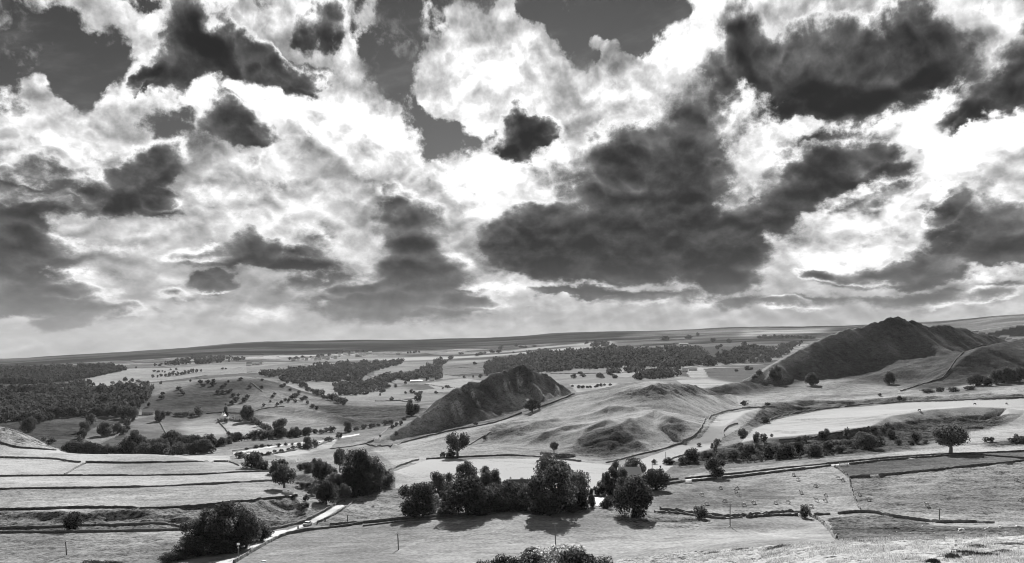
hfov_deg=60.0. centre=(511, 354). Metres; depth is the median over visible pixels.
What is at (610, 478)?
broadleaf tree
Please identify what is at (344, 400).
bush
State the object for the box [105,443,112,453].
bush
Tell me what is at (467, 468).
broadleaf tree
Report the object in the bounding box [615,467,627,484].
broadleaf tree
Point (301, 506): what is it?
bush
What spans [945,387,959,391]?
bush
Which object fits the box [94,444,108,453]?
broadleaf tree
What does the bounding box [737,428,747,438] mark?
bush
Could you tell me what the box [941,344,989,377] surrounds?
stone wall
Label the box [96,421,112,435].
broadleaf tree
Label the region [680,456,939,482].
farm track
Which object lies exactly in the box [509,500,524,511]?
bush
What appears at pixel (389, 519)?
stone wall
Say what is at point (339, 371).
woodland
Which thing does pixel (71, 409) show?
bush
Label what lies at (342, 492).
broadleaf tree
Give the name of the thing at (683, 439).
stone wall
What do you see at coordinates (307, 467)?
broadleaf tree
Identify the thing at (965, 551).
rush clump
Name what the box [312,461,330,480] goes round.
broadleaf tree
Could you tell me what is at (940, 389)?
bush
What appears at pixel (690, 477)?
stone wall
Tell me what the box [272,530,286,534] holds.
lane spur
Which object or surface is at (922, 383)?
stone wall
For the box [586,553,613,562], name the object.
bush
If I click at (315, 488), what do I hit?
bush
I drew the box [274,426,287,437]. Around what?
broadleaf tree
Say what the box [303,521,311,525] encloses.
parked car
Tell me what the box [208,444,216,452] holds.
broadleaf tree
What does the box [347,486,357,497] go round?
bush
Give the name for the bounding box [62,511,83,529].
bush
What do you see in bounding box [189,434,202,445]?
broadleaf tree
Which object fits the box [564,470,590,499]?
broadleaf tree
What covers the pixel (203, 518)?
broadleaf tree
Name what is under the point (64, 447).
broadleaf tree
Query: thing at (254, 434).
bush
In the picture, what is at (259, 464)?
bush
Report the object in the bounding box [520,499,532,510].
bush
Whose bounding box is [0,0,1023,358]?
sky
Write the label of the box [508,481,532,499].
broadleaf tree
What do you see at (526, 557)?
bush
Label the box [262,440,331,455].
stone wall
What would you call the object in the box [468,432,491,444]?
stone wall
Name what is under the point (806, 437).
bush
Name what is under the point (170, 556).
bush
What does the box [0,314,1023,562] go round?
ground
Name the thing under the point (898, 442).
bush
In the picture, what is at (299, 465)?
bush
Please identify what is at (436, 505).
bush
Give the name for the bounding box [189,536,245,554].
bush
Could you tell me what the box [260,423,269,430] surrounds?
broadleaf tree
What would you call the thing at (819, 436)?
stone wall
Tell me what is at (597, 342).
woodland
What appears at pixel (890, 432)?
bush
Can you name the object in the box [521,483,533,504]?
broadleaf tree
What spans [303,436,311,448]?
broadleaf tree
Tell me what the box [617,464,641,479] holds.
farmhouse
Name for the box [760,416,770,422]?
bush
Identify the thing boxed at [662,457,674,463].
bush
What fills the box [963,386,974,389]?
bush
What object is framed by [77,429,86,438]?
broadleaf tree
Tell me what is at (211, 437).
bush
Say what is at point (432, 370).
woodland
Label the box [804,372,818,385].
broadleaf tree
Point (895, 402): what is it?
stone wall
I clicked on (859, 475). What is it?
stone wall
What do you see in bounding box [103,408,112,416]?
broadleaf tree
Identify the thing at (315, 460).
bush
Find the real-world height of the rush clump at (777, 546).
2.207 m
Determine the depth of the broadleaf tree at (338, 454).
469.10 m
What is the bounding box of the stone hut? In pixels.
[282,488,294,494]
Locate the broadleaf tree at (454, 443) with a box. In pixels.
[445,430,469,457]
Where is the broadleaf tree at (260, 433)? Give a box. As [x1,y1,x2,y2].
[256,430,267,439]
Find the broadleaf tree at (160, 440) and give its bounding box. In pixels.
[156,438,169,447]
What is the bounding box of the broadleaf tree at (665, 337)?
[659,335,669,339]
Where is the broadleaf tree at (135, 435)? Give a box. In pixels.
[126,430,143,445]
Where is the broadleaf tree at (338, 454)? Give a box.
[333,448,345,470]
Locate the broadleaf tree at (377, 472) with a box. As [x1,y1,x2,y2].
[361,456,385,485]
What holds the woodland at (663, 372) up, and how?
on the ground at (592, 428)
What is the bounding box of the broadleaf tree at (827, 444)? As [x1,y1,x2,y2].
[822,440,833,448]
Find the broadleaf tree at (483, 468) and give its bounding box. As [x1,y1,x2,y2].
[480,466,488,486]
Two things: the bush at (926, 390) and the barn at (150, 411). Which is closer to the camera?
the bush at (926, 390)
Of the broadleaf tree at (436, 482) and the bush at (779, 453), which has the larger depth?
the bush at (779, 453)
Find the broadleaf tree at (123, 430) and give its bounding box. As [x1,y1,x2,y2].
[118,427,127,433]
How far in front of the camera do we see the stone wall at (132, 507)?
327.04 m
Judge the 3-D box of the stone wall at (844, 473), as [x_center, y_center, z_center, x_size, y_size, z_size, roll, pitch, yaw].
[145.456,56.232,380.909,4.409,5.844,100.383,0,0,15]
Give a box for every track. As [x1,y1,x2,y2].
[173,550,235,562]
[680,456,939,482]
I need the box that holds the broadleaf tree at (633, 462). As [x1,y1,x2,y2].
[622,457,646,475]
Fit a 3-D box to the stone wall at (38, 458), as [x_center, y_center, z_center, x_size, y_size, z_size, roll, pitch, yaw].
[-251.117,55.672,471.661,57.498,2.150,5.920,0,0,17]
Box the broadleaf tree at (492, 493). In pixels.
[475,487,503,512]
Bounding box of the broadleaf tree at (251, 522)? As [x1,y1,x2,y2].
[232,508,261,548]
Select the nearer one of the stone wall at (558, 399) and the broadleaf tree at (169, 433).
the stone wall at (558, 399)
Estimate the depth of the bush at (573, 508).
314.97 m
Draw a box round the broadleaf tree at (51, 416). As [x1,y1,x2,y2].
[46,412,54,419]
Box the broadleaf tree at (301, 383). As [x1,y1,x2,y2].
[296,380,305,386]
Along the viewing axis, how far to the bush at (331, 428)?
897.97 m
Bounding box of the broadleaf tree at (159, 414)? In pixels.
[154,409,165,420]
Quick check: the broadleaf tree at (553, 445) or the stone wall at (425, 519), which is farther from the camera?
the broadleaf tree at (553, 445)
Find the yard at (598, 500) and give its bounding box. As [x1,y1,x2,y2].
[595,497,603,505]
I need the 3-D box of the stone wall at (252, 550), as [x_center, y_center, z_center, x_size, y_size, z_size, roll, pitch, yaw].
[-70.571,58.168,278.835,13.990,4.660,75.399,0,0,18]
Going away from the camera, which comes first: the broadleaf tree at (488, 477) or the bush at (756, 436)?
the broadleaf tree at (488, 477)
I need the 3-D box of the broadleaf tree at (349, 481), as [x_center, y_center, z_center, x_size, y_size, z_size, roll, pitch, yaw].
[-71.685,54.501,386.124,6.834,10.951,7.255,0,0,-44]
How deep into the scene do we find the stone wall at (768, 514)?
322.82 m
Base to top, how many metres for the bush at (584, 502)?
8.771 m
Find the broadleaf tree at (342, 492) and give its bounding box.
[337,483,351,501]
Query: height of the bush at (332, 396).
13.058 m
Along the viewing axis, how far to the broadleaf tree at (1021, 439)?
512.31 m
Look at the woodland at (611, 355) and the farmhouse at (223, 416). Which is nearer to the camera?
the farmhouse at (223, 416)
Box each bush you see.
[46,437,56,443]
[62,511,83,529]
[65,405,77,416]
[80,559,122,562]
[82,409,90,416]
[85,413,95,423]
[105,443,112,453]
[113,444,121,453]
[116,406,127,417]
[117,436,127,447]
[117,447,126,453]
[121,441,136,453]
[123,418,130,425]
[157,551,187,561]
[170,441,184,454]
[171,539,206,556]
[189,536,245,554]
[204,434,215,439]
[226,435,232,443]
[234,451,243,457]
[241,450,263,467]
[248,430,257,439]
[253,522,270,540]
[256,459,268,469]
[267,459,285,473]
[277,458,288,465]
[289,426,301,436]
[296,463,303,470]
[296,482,311,487]
[296,502,309,511]
[311,458,323,466]
[311,483,322,493]
[327,464,337,474]
[328,393,337,400]
[329,426,335,431]
[339,397,348,404]
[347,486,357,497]
[383,473,394,485]
[418,506,432,514]
[430,493,441,512]
[437,505,450,515]
[439,488,463,512]
[446,449,455,456]
[475,504,489,515]
[490,502,504,512]
[490,553,519,562]
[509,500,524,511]
[512,546,549,562]
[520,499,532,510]
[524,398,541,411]
[528,503,542,514]
[533,542,587,562]
[553,453,575,458]
[555,547,590,562]
[565,502,579,512]
[576,489,589,510]
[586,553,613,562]
[592,480,605,494]
[598,495,612,508]
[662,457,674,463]
[678,455,688,463]
[684,447,702,461]
[693,504,708,518]
[702,451,713,458]
[710,443,717,450]
[713,438,721,444]
[716,451,726,459]
[726,450,740,459]
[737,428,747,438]
[753,431,759,441]
[758,433,767,441]
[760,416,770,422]
[761,444,775,457]
[771,444,787,458]
[781,443,795,456]
[793,441,805,452]
[799,504,810,517]
[803,435,809,441]
[820,428,830,439]
[833,445,846,452]
[869,426,878,430]
[879,422,894,432]
[886,428,894,438]
[894,439,902,444]
[909,430,921,442]
[920,389,934,391]
[936,387,943,391]
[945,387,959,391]
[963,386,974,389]
[1007,438,1017,441]
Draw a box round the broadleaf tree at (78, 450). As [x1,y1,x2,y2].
[72,441,85,453]
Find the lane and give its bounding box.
[216,499,352,562]
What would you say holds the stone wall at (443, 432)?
on the ground at (592, 428)
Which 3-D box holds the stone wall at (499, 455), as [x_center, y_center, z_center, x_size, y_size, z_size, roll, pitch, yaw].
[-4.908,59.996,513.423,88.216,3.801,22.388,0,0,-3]
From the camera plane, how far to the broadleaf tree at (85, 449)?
731.65 m
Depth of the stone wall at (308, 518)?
315.89 m
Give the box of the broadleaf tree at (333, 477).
[323,472,344,494]
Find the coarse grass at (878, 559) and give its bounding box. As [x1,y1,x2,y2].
[609,532,1023,562]
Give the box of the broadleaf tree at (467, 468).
[453,460,479,482]
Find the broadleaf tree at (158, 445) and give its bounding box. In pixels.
[152,442,169,454]
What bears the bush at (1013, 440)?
on the ground at (592, 428)
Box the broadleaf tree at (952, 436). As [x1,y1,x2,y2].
[931,424,970,452]
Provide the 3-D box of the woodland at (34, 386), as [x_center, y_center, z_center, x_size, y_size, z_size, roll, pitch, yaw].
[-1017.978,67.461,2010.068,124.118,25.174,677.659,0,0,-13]
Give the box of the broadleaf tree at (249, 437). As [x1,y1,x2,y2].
[244,434,251,439]
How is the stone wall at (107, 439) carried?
on the ground at (592, 428)
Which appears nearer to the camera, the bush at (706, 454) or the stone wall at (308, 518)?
the stone wall at (308, 518)
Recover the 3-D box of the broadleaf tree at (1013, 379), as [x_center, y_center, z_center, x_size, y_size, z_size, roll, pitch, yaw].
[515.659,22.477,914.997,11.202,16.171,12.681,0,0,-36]
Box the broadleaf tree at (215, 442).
[210,439,220,446]
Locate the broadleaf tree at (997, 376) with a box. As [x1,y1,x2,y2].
[989,369,1003,383]
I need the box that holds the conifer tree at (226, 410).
[223,403,228,416]
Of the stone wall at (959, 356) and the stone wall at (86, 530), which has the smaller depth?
the stone wall at (86, 530)
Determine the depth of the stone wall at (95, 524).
303.02 m
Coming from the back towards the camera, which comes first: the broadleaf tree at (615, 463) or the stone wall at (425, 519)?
the broadleaf tree at (615, 463)
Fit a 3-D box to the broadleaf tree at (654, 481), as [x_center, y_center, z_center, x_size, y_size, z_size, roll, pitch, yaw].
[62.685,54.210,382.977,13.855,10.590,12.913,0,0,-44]
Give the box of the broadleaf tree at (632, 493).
[611,475,654,517]
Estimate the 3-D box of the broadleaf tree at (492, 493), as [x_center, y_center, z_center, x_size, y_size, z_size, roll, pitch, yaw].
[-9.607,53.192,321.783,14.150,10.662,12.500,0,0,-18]
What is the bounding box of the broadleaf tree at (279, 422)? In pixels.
[272,418,287,431]
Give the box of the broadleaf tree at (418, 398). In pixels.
[414,393,421,400]
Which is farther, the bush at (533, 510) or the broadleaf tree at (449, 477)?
the broadleaf tree at (449, 477)
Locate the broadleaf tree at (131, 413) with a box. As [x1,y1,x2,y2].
[126,406,138,419]
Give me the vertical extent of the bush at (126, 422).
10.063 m
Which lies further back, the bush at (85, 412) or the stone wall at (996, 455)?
the bush at (85, 412)
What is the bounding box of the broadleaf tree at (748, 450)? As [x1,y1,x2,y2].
[738,444,755,458]
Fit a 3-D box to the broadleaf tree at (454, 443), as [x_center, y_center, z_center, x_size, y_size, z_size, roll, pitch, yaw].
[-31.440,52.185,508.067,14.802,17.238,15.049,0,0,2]
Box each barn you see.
[141,408,153,414]
[508,477,531,482]
[688,367,696,370]
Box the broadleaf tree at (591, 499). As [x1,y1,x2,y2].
[588,488,595,506]
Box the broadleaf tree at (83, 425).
[79,421,89,431]
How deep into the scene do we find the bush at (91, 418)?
1000.49 m
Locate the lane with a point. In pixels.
(230, 559)
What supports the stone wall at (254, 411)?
on the ground at (592, 428)
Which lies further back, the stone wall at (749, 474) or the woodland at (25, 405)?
the woodland at (25, 405)
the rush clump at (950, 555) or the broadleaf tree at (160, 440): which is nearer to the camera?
the rush clump at (950, 555)
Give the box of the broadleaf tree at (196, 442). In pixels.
[193,439,210,452]
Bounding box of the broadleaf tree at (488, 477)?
[480,468,501,485]
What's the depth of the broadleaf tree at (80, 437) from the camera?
849.67 m
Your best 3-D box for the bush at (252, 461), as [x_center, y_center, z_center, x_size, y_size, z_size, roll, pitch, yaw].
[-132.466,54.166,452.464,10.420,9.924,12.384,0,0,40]
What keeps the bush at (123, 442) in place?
on the ground at (592, 428)
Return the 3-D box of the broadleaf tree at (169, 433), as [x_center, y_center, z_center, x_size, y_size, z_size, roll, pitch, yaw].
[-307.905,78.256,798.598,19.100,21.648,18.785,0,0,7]
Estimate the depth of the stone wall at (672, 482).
406.08 m
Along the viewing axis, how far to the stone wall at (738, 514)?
327.59 m
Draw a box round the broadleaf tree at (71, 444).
[67,441,82,452]
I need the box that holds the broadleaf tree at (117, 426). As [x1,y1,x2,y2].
[111,422,121,433]
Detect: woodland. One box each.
[0,362,126,383]
[0,378,94,391]
[0,380,153,421]
[154,354,245,365]
[258,358,404,381]
[332,377,388,394]
[374,355,453,381]
[483,343,709,375]
[584,339,609,346]
[606,365,644,372]
[632,365,681,379]
[701,341,761,365]
[739,340,802,362]
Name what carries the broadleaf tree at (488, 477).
on the ground at (592, 428)
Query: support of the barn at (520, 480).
on the ground at (592, 428)
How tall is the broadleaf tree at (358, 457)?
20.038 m
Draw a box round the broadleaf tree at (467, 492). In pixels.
[439,475,492,515]
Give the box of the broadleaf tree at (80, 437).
[76,435,83,441]
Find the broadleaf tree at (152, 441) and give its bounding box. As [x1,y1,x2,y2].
[149,438,158,445]
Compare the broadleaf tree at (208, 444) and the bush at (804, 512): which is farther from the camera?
the broadleaf tree at (208, 444)
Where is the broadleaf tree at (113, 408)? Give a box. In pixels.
[110,404,121,416]
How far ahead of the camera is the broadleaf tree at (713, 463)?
425.39 m
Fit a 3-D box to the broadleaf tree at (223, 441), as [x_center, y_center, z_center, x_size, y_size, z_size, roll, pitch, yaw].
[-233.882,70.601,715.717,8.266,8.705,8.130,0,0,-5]
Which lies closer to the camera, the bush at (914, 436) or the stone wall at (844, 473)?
the stone wall at (844, 473)
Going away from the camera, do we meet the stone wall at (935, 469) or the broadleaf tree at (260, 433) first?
the stone wall at (935, 469)
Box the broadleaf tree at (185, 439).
[181,435,189,443]
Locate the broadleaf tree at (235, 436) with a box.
[230,432,242,441]
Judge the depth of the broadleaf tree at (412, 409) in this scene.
1032.34 m
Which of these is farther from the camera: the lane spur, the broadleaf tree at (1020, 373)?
the broadleaf tree at (1020, 373)
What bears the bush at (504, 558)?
on the ground at (592, 428)
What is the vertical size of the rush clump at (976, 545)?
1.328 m
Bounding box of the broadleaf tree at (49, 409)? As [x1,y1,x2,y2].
[45,406,57,417]
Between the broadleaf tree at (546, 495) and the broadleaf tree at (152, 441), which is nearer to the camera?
the broadleaf tree at (546, 495)
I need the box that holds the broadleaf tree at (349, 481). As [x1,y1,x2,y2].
[342,467,355,486]
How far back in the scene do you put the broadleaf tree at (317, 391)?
1425.75 m
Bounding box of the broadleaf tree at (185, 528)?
[178,518,208,546]
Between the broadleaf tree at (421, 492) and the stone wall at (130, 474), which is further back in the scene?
the stone wall at (130, 474)
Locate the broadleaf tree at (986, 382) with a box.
[982,377,994,385]
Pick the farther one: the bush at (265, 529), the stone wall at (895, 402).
the stone wall at (895, 402)
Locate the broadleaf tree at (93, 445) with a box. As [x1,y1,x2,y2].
[87,443,97,453]
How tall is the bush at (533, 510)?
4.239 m
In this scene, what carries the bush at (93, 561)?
on the ground at (592, 428)
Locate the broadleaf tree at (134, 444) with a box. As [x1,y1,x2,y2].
[126,441,137,453]
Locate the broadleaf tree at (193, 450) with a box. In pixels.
[190,445,198,453]
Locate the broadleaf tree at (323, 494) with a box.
[315,478,338,503]
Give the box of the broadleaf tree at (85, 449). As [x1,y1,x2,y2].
[81,441,94,453]
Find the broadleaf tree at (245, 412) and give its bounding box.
[240,405,253,420]
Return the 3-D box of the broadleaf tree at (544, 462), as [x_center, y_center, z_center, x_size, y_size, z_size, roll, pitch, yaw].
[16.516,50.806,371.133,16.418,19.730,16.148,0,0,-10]
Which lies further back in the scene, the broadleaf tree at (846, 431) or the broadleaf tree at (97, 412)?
the broadleaf tree at (97, 412)
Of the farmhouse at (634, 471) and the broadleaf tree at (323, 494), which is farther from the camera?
the farmhouse at (634, 471)
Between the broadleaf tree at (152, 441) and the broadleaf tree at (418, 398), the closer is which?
the broadleaf tree at (152, 441)
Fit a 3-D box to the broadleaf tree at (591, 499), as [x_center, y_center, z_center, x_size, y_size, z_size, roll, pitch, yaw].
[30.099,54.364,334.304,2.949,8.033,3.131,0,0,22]
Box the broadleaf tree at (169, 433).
[160,429,178,444]
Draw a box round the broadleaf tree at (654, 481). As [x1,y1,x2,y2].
[641,468,671,489]
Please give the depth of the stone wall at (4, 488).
381.36 m
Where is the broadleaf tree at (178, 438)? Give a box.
[174,435,186,442]
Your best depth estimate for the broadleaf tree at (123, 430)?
928.81 m
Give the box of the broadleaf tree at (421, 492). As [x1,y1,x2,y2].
[398,481,435,517]
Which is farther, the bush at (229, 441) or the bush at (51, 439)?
the bush at (51, 439)
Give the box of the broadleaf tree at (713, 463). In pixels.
[704,457,725,476]
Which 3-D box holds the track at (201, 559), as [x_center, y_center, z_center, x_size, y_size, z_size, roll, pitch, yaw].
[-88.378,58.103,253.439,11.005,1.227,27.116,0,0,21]
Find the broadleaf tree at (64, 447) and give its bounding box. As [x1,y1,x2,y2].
[60,440,76,452]
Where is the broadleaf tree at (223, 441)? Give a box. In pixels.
[218,437,227,445]
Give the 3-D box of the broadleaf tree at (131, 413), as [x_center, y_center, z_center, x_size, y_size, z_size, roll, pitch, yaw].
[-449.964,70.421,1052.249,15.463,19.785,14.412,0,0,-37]
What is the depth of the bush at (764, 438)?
551.80 m
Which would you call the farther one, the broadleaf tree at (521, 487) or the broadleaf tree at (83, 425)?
the broadleaf tree at (83, 425)
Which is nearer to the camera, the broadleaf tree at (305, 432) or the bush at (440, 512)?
the bush at (440, 512)
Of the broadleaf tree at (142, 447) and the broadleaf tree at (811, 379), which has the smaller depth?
the broadleaf tree at (142, 447)
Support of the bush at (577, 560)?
on the ground at (592, 428)
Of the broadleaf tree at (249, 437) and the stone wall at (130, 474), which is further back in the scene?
the broadleaf tree at (249, 437)
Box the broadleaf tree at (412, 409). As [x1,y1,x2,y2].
[405,402,419,415]
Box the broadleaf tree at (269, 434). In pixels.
[263,430,273,439]
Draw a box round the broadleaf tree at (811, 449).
[806,444,822,455]
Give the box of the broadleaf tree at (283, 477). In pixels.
[271,463,296,487]
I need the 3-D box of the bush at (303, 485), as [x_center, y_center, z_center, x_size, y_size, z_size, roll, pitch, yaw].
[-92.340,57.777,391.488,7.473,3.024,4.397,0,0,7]
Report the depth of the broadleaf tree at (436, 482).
363.57 m
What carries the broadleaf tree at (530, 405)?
on the ground at (592, 428)
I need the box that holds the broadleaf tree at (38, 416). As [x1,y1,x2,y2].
[32,412,42,423]
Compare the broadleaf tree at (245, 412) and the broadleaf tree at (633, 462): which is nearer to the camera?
the broadleaf tree at (633, 462)
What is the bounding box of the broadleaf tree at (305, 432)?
[302,427,310,435]
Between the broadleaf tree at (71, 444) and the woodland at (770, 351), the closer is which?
the broadleaf tree at (71, 444)
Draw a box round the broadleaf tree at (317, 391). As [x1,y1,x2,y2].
[314,389,324,395]
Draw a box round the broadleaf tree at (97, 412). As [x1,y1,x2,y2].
[92,407,102,415]
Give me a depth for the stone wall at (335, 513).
333.08 m
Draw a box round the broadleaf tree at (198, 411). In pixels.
[194,406,202,415]
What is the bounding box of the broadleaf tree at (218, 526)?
[203,500,248,548]
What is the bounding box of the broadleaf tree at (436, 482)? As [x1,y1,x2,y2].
[427,470,444,496]
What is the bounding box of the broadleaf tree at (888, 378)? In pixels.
[883,371,896,383]
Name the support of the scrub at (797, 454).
on the ground at (592, 428)
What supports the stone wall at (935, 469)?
on the ground at (592, 428)
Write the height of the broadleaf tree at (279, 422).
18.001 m
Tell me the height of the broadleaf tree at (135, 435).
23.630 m
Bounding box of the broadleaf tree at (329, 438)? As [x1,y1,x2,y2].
[322,436,333,441]
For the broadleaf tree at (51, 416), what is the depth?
1028.67 m
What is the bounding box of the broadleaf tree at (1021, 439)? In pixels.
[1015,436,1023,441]
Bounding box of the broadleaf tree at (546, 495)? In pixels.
[526,463,578,515]
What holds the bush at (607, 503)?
on the ground at (592, 428)
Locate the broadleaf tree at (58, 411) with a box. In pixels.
[53,407,64,417]
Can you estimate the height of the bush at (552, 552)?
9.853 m
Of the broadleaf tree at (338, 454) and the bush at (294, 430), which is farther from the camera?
the bush at (294, 430)
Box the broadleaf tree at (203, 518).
[197,508,227,548]
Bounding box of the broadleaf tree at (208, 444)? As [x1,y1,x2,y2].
[197,439,211,452]
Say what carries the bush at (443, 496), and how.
on the ground at (592, 428)
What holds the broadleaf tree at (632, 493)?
on the ground at (592, 428)
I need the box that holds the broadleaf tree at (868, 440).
[852,431,879,449]
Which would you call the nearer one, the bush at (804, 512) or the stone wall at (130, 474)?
the bush at (804, 512)
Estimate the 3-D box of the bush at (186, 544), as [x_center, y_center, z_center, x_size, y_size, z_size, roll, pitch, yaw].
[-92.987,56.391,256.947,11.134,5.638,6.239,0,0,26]
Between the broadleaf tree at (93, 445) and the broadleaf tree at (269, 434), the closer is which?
the broadleaf tree at (93, 445)
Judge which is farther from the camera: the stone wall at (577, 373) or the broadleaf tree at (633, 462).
the stone wall at (577, 373)
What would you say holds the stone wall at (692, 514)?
on the ground at (592, 428)
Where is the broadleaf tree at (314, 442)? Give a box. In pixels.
[312,438,319,447]
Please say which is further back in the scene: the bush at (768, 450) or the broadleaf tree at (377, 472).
the bush at (768, 450)
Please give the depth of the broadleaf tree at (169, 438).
790.60 m
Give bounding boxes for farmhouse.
[220,412,226,419]
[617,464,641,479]
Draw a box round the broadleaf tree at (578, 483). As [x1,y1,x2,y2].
[560,480,582,508]
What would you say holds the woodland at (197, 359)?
on the ground at (592, 428)
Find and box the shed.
[234,416,242,420]
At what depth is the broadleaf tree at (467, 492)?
312.05 m
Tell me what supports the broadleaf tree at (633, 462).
on the ground at (592, 428)
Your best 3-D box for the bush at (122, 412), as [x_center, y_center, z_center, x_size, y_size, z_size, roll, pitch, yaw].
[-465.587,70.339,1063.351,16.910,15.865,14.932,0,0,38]
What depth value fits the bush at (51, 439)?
843.54 m
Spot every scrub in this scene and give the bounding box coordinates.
[351,468,389,495]
[682,439,895,464]
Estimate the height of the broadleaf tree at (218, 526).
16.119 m
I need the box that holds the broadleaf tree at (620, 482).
[612,477,626,490]
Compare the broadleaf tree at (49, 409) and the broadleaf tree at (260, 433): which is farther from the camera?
the broadleaf tree at (49, 409)
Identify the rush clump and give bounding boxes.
[766,543,794,549]
[925,558,939,562]
[939,552,961,558]
[951,549,977,554]
[962,551,999,556]
[967,543,985,547]
[987,542,1023,544]
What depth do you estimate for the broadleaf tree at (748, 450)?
498.27 m
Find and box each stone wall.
[0,441,58,450]
[0,456,80,461]
[0,470,268,476]
[0,479,271,489]
[0,494,297,510]
[0,522,178,528]
[0,528,179,532]
[64,462,85,473]
[85,460,227,462]
[97,433,125,443]
[206,406,284,413]
[233,521,362,562]
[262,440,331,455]
[270,498,346,529]
[317,499,356,521]
[330,443,366,448]
[330,509,504,525]
[363,512,496,525]
[367,412,521,446]
[388,459,418,470]
[426,454,580,461]
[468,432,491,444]
[541,393,574,406]
[551,372,626,373]
[606,406,759,462]
[654,510,742,518]
[660,506,799,516]
[668,480,684,483]
[685,450,1023,478]
[691,464,830,480]
[746,513,797,517]
[760,396,1023,422]
[779,426,869,439]
[809,513,837,538]
[814,512,829,514]
[834,465,860,509]
[837,510,994,523]
[849,455,947,464]
[849,474,869,477]
[879,459,1023,475]
[900,375,946,390]
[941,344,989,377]
[969,453,1023,457]
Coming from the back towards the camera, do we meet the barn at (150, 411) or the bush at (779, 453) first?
the barn at (150, 411)
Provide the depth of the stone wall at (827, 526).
292.39 m
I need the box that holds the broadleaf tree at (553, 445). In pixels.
[549,441,558,452]
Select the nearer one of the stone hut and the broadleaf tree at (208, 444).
the stone hut
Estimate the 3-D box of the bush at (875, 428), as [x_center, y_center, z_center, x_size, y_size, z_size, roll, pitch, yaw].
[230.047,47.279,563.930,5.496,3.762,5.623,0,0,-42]
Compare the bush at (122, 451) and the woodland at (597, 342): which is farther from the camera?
the woodland at (597, 342)
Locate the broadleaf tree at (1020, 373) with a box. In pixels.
[1015,366,1023,381]
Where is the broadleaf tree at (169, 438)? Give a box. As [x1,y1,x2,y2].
[163,436,174,448]
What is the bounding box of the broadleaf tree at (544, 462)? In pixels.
[533,453,570,483]
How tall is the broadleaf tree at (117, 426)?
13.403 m
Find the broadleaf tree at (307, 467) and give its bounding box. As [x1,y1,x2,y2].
[302,462,313,473]
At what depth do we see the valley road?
669.20 m
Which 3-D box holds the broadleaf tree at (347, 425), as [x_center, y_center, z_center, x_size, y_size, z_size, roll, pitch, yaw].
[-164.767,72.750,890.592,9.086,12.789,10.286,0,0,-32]
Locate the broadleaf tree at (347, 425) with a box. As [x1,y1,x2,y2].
[343,421,351,431]
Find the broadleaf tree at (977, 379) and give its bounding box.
[966,374,983,385]
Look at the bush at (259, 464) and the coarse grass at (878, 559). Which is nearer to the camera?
the coarse grass at (878, 559)
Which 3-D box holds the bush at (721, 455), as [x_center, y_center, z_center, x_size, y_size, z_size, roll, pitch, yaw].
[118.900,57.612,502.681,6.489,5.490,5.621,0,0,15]
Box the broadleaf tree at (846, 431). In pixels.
[842,427,850,437]
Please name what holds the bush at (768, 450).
on the ground at (592, 428)
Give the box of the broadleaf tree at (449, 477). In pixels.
[441,472,454,493]
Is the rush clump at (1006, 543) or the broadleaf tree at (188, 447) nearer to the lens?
the rush clump at (1006, 543)
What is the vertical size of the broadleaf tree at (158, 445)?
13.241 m
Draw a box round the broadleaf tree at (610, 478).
[603,466,619,495]
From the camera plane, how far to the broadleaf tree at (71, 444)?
730.74 m
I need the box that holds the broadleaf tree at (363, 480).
[353,472,378,494]
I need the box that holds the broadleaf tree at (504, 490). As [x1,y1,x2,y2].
[486,479,524,511]
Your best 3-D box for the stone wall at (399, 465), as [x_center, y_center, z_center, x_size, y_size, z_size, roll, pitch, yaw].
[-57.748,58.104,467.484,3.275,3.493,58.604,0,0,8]
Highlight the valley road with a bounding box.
[233,440,334,453]
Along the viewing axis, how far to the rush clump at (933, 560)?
146.96 m
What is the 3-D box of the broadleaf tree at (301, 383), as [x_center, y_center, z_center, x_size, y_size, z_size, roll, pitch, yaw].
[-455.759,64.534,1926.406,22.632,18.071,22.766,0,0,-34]
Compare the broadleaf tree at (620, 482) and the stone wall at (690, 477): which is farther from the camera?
the stone wall at (690, 477)
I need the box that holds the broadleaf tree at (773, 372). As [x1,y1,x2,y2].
[769,365,781,380]
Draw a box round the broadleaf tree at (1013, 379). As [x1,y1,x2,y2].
[1007,369,1017,382]
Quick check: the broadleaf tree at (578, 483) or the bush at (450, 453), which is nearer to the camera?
the broadleaf tree at (578, 483)
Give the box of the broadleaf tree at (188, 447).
[184,443,195,454]
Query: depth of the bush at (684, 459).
480.85 m
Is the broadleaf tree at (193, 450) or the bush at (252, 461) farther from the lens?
the broadleaf tree at (193, 450)
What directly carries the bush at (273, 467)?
on the ground at (592, 428)
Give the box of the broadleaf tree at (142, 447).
[136,442,151,453]
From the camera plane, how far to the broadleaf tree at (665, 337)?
4666.57 m
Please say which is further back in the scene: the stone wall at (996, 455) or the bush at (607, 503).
the stone wall at (996, 455)
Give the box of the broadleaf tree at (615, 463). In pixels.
[611,460,620,469]
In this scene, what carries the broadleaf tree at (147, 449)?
on the ground at (592, 428)
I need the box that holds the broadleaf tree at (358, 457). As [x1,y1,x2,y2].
[338,447,372,483]
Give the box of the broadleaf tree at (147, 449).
[143,446,155,453]
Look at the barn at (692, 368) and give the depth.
2074.97 m
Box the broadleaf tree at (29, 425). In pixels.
[19,417,35,431]
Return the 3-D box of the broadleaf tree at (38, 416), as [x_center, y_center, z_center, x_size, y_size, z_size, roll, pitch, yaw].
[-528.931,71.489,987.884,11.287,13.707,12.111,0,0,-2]
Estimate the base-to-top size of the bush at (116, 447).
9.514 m
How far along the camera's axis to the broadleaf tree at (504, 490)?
324.56 m
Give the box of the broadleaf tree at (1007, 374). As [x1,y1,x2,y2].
[996,366,1013,382]
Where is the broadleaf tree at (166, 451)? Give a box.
[163,448,170,454]
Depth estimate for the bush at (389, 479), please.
397.50 m

